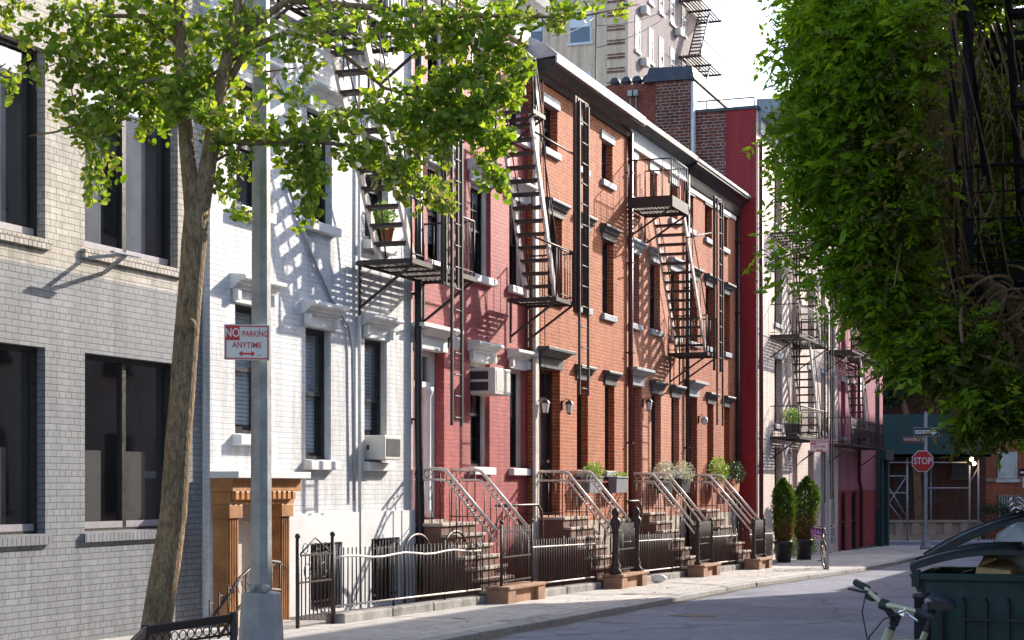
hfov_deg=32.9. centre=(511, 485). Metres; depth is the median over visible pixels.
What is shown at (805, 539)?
arborvitae
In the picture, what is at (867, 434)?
fire escape
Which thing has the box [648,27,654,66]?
window
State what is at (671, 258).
window
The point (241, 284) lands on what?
window
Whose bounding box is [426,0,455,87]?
window
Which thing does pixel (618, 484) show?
window box
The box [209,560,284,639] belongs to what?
stair railing
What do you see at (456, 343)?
wall lantern
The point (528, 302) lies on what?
fire escape
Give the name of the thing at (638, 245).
window
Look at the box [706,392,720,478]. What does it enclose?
window
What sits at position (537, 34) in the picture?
window
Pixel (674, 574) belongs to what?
iron fence
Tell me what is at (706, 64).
tower fire escape
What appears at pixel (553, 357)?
door
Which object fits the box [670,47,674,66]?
window
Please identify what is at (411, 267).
fire escape
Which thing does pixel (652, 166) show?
window
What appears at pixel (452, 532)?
hoop handrail
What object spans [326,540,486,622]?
iron fence
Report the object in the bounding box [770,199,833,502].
fire escape
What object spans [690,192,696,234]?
window
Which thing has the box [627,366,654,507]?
door
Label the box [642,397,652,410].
wall lantern
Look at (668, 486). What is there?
window box
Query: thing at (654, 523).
stoop
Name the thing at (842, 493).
door
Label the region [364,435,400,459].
air conditioner
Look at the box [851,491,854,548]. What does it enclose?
door
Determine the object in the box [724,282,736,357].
window
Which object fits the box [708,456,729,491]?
potted plant
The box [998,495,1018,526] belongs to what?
window
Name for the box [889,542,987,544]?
cross street
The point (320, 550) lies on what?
window
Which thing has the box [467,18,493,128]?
window
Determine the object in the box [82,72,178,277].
window
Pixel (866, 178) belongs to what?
wisteria vine
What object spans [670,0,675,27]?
window
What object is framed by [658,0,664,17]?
window
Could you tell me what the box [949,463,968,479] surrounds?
window
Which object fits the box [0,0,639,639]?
ginkgo tree
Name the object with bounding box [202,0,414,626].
white house
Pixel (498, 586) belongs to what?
stoop
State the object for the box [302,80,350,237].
window
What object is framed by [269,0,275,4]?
window
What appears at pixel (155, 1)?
window
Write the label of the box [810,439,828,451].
parking sign
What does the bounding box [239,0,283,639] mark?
lamp post
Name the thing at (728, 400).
window
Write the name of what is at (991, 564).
cardboard box
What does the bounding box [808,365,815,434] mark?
window
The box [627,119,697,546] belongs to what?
salmon house
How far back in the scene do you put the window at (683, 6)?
94.06 m
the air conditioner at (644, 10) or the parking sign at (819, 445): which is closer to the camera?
the parking sign at (819, 445)
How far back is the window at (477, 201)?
29.43 m
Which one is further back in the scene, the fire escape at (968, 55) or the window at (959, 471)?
the window at (959, 471)
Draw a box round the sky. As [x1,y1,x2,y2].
[702,0,1023,126]
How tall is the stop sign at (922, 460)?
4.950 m
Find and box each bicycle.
[810,526,834,568]
[848,579,955,639]
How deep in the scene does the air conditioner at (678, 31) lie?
92.13 m
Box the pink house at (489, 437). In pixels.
[411,0,551,598]
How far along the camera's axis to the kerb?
25.40 m
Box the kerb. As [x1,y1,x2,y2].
[416,554,923,639]
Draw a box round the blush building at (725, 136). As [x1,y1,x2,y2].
[695,97,837,559]
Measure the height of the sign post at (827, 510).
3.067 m
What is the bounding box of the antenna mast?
[553,8,670,80]
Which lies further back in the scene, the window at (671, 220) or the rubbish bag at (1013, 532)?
the window at (671, 220)
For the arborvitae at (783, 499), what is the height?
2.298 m
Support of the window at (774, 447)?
in the blush building at (725, 136)
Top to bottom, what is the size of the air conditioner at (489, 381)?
0.440 m
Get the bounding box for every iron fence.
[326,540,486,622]
[527,534,600,596]
[625,531,684,581]
[700,528,740,571]
[748,528,776,564]
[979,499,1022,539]
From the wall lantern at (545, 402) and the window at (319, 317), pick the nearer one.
the window at (319, 317)
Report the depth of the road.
24.00 m
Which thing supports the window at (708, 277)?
in the red brick house at (710, 440)
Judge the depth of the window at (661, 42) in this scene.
89.66 m
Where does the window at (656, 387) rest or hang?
in the salmon house at (658, 431)
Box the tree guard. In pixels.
[130,612,237,639]
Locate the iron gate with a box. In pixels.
[295,531,334,628]
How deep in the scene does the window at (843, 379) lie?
59.73 m
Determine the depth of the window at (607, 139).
35.48 m
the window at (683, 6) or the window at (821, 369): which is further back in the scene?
the window at (683, 6)
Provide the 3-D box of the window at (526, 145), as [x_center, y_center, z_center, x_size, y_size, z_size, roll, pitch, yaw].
[0.043,-6.895,30.767,0.400,1.689,1.070,0,0,20]
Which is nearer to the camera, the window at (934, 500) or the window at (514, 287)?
the window at (514, 287)
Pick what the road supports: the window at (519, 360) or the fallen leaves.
the fallen leaves
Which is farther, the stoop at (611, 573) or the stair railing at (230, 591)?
the stoop at (611, 573)
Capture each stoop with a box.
[413,467,545,603]
[539,470,647,588]
[633,472,720,576]
[690,474,772,569]
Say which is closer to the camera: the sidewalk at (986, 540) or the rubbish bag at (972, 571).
the rubbish bag at (972, 571)
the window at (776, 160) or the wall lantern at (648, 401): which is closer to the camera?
the wall lantern at (648, 401)
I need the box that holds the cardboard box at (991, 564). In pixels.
[975,555,1017,573]
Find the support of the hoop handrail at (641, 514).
attached to the brick house at (592, 427)
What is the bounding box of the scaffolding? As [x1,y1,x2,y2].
[883,414,990,540]
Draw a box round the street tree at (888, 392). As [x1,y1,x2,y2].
[883,381,924,519]
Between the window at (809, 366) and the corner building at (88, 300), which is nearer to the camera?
the corner building at (88, 300)
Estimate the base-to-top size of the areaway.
0.116 m
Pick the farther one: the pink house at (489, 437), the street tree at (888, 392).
the street tree at (888, 392)
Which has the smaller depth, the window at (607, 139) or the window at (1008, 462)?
the window at (607, 139)
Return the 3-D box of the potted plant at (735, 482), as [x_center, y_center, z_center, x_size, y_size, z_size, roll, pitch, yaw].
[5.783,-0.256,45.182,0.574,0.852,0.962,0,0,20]
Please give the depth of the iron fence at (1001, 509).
81.41 m
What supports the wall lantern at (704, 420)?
attached to the red brick house at (710, 440)
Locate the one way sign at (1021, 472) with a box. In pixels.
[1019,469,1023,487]
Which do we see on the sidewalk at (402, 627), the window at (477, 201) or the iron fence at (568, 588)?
the iron fence at (568, 588)
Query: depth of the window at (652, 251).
39.15 m
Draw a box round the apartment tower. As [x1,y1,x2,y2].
[531,0,701,86]
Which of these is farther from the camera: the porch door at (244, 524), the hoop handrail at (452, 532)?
the hoop handrail at (452, 532)
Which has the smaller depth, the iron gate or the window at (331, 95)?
the iron gate
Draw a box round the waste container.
[909,511,1023,639]
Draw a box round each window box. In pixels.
[581,461,605,492]
[608,471,628,492]
[653,461,675,492]
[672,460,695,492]
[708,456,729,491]
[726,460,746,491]
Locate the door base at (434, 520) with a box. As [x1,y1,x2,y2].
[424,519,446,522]
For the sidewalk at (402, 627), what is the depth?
24.51 m
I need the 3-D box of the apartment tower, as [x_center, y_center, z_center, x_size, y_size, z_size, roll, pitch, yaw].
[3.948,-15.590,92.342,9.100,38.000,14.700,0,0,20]
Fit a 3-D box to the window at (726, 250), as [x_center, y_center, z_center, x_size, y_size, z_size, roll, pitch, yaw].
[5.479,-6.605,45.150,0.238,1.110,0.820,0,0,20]
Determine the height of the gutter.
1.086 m
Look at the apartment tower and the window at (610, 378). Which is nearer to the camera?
the window at (610, 378)
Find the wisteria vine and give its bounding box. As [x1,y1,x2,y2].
[740,0,1023,472]
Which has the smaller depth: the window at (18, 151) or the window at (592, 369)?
the window at (18, 151)
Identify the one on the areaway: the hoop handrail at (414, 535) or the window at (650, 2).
the hoop handrail at (414, 535)
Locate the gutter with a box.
[473,560,913,639]
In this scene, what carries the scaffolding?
on the sidewalk at (986, 540)
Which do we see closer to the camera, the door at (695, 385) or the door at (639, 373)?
the door at (639, 373)
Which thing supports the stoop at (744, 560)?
on the sidewalk at (402, 627)
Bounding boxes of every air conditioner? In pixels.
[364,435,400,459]
[470,367,509,395]
[640,5,649,16]
[640,57,649,67]
[674,27,683,37]
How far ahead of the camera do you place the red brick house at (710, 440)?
44.01 m
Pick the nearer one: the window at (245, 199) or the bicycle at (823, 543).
the window at (245, 199)
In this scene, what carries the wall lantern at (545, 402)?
attached to the brick house at (592, 427)
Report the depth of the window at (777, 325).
49.66 m
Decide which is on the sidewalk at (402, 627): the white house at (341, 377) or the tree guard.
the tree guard
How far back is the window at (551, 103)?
32.21 m
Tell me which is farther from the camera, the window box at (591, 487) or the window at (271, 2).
the window box at (591, 487)
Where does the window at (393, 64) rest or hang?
in the white house at (341, 377)
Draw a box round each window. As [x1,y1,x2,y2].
[0,37,52,249]
[0,343,52,546]
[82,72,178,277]
[82,354,169,541]
[152,0,173,12]
[230,273,286,445]
[235,58,284,224]
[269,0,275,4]
[301,299,349,469]
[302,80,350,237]
[311,543,339,609]
[361,107,404,255]
[361,312,403,470]
[363,0,396,71]
[371,538,397,602]
[422,339,503,474]
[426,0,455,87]
[426,139,455,268]
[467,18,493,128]
[467,158,504,286]
[507,42,533,148]
[507,177,537,296]
[507,348,538,475]
[531,18,543,42]
[539,364,596,476]
[542,92,561,161]
[545,197,571,307]
[567,10,592,45]
[581,116,590,176]
[581,211,597,315]
[600,129,616,191]
[600,223,621,322]
[603,370,622,476]
[633,151,638,196]
[633,237,647,330]
[634,15,641,55]
[648,0,654,7]
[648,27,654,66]
[648,246,664,336]
[649,162,658,211]
[650,380,668,477]
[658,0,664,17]
[659,36,663,66]
[669,174,680,227]
[669,256,684,342]
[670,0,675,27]
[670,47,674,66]
[670,384,686,477]
[682,3,687,38]
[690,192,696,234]
[690,266,704,348]
[704,201,712,245]
[704,273,718,351]
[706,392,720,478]
[723,395,735,478]
[724,214,730,254]
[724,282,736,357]
[774,160,783,231]
[774,248,783,329]
[774,351,783,429]
[774,447,775,551]
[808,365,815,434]
[820,368,826,435]
[841,376,847,440]
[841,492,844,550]
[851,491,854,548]
[892,468,913,508]
[921,468,938,502]
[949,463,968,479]
[996,452,1019,481]
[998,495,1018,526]
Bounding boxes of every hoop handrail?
[403,533,429,602]
[443,530,466,595]
[495,503,543,560]
[624,500,642,533]
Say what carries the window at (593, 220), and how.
in the brick house at (592, 427)
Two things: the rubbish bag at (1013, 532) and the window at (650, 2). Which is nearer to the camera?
the rubbish bag at (1013, 532)
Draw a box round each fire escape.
[270,0,476,425]
[483,27,589,452]
[627,157,723,425]
[679,0,721,78]
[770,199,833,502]
[826,266,883,508]
[949,0,1023,354]
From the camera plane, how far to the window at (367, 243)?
25.37 m
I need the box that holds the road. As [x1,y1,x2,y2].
[491,556,982,639]
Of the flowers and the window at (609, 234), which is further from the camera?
the flowers
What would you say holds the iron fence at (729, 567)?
on the sidewalk at (402, 627)
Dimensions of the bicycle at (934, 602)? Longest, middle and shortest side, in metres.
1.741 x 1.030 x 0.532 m
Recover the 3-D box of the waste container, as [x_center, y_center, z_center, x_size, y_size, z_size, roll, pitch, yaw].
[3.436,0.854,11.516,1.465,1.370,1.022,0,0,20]
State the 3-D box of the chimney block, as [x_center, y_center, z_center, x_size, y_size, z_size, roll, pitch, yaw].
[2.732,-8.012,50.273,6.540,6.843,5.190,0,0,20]
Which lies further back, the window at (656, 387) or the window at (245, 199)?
the window at (656, 387)
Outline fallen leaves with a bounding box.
[368,554,976,639]
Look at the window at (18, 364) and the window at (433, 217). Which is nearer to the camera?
the window at (18, 364)
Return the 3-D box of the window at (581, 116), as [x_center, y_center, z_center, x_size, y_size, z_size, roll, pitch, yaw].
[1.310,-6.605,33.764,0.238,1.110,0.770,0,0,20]
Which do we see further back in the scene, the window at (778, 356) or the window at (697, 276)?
the window at (778, 356)
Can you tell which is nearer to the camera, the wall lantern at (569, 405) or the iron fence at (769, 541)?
the wall lantern at (569, 405)
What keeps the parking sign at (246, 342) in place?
attached to the lamp post at (261, 618)
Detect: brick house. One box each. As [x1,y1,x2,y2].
[527,37,645,580]
[684,158,750,541]
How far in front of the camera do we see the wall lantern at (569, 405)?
32.52 m
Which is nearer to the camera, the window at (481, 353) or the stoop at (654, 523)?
the window at (481, 353)
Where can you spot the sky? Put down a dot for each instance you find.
(738, 32)
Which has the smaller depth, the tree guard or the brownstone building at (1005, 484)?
the tree guard
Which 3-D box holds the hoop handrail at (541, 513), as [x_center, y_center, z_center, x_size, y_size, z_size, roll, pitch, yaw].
[0.137,0.805,28.857,0.044,1.001,2.274,0,0,20]
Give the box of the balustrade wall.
[889,520,984,539]
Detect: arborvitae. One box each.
[770,477,799,562]
[794,475,823,559]
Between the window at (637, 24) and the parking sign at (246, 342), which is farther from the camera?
the window at (637, 24)
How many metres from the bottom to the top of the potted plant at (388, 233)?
0.604 m
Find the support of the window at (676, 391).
in the salmon house at (658, 431)
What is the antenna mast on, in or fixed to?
on the brick house at (592, 427)
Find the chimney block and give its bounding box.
[606,66,732,154]
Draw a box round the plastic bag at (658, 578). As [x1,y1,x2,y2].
[651,574,666,582]
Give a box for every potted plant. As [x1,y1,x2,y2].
[372,199,398,241]
[781,407,802,435]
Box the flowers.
[809,525,825,538]
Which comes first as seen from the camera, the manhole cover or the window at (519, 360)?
the manhole cover
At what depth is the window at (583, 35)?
84.81 m
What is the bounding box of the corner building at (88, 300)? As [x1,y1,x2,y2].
[0,0,201,639]
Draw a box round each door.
[238,505,250,622]
[412,322,463,516]
[538,346,575,514]
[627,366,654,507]
[685,380,708,505]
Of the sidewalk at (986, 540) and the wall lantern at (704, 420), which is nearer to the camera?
the wall lantern at (704, 420)
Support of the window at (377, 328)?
in the white house at (341, 377)
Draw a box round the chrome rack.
[1008,496,1023,512]
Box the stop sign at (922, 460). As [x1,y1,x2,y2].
[903,412,939,548]
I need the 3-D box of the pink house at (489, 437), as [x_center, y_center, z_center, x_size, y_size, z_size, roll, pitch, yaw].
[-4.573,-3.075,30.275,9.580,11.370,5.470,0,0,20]
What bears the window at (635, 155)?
in the salmon house at (658, 431)
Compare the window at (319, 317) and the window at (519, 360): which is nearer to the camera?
the window at (319, 317)
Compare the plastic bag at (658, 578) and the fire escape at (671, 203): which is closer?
the plastic bag at (658, 578)
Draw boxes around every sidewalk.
[98,545,935,639]
[889,539,993,541]
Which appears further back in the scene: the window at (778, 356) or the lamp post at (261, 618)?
the window at (778, 356)
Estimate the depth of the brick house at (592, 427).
33.90 m
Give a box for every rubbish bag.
[961,569,975,573]
[994,522,1023,573]
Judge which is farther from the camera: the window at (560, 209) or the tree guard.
the window at (560, 209)
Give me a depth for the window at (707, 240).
43.58 m
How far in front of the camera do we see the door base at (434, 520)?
27.24 m
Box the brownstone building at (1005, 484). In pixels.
[883,391,1023,538]
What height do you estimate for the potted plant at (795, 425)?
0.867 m
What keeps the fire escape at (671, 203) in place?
attached to the salmon house at (658, 431)
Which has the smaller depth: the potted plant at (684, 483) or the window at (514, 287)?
the window at (514, 287)
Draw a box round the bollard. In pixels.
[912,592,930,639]
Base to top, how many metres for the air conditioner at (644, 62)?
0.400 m
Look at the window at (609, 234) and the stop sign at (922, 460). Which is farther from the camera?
the stop sign at (922, 460)
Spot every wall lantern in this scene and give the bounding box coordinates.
[448,334,459,350]
[539,397,549,413]
[561,398,572,414]
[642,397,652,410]
[698,414,707,424]
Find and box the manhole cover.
[670,614,716,616]
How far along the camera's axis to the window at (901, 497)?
83.37 m
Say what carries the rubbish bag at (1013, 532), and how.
in the waste container
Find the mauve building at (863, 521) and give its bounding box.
[838,250,893,550]
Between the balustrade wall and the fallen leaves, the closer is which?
the fallen leaves
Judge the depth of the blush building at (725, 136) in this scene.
46.99 m
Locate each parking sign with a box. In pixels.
[224,324,268,360]
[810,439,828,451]
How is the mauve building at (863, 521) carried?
on the ground
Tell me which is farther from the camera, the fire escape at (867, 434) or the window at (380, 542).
the fire escape at (867, 434)
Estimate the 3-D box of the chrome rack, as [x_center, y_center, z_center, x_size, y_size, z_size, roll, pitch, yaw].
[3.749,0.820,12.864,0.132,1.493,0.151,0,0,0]
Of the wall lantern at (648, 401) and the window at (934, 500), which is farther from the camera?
the window at (934, 500)
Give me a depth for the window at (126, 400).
20.54 m
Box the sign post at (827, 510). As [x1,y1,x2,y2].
[826,438,828,569]
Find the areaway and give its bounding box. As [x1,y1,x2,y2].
[287,602,413,619]

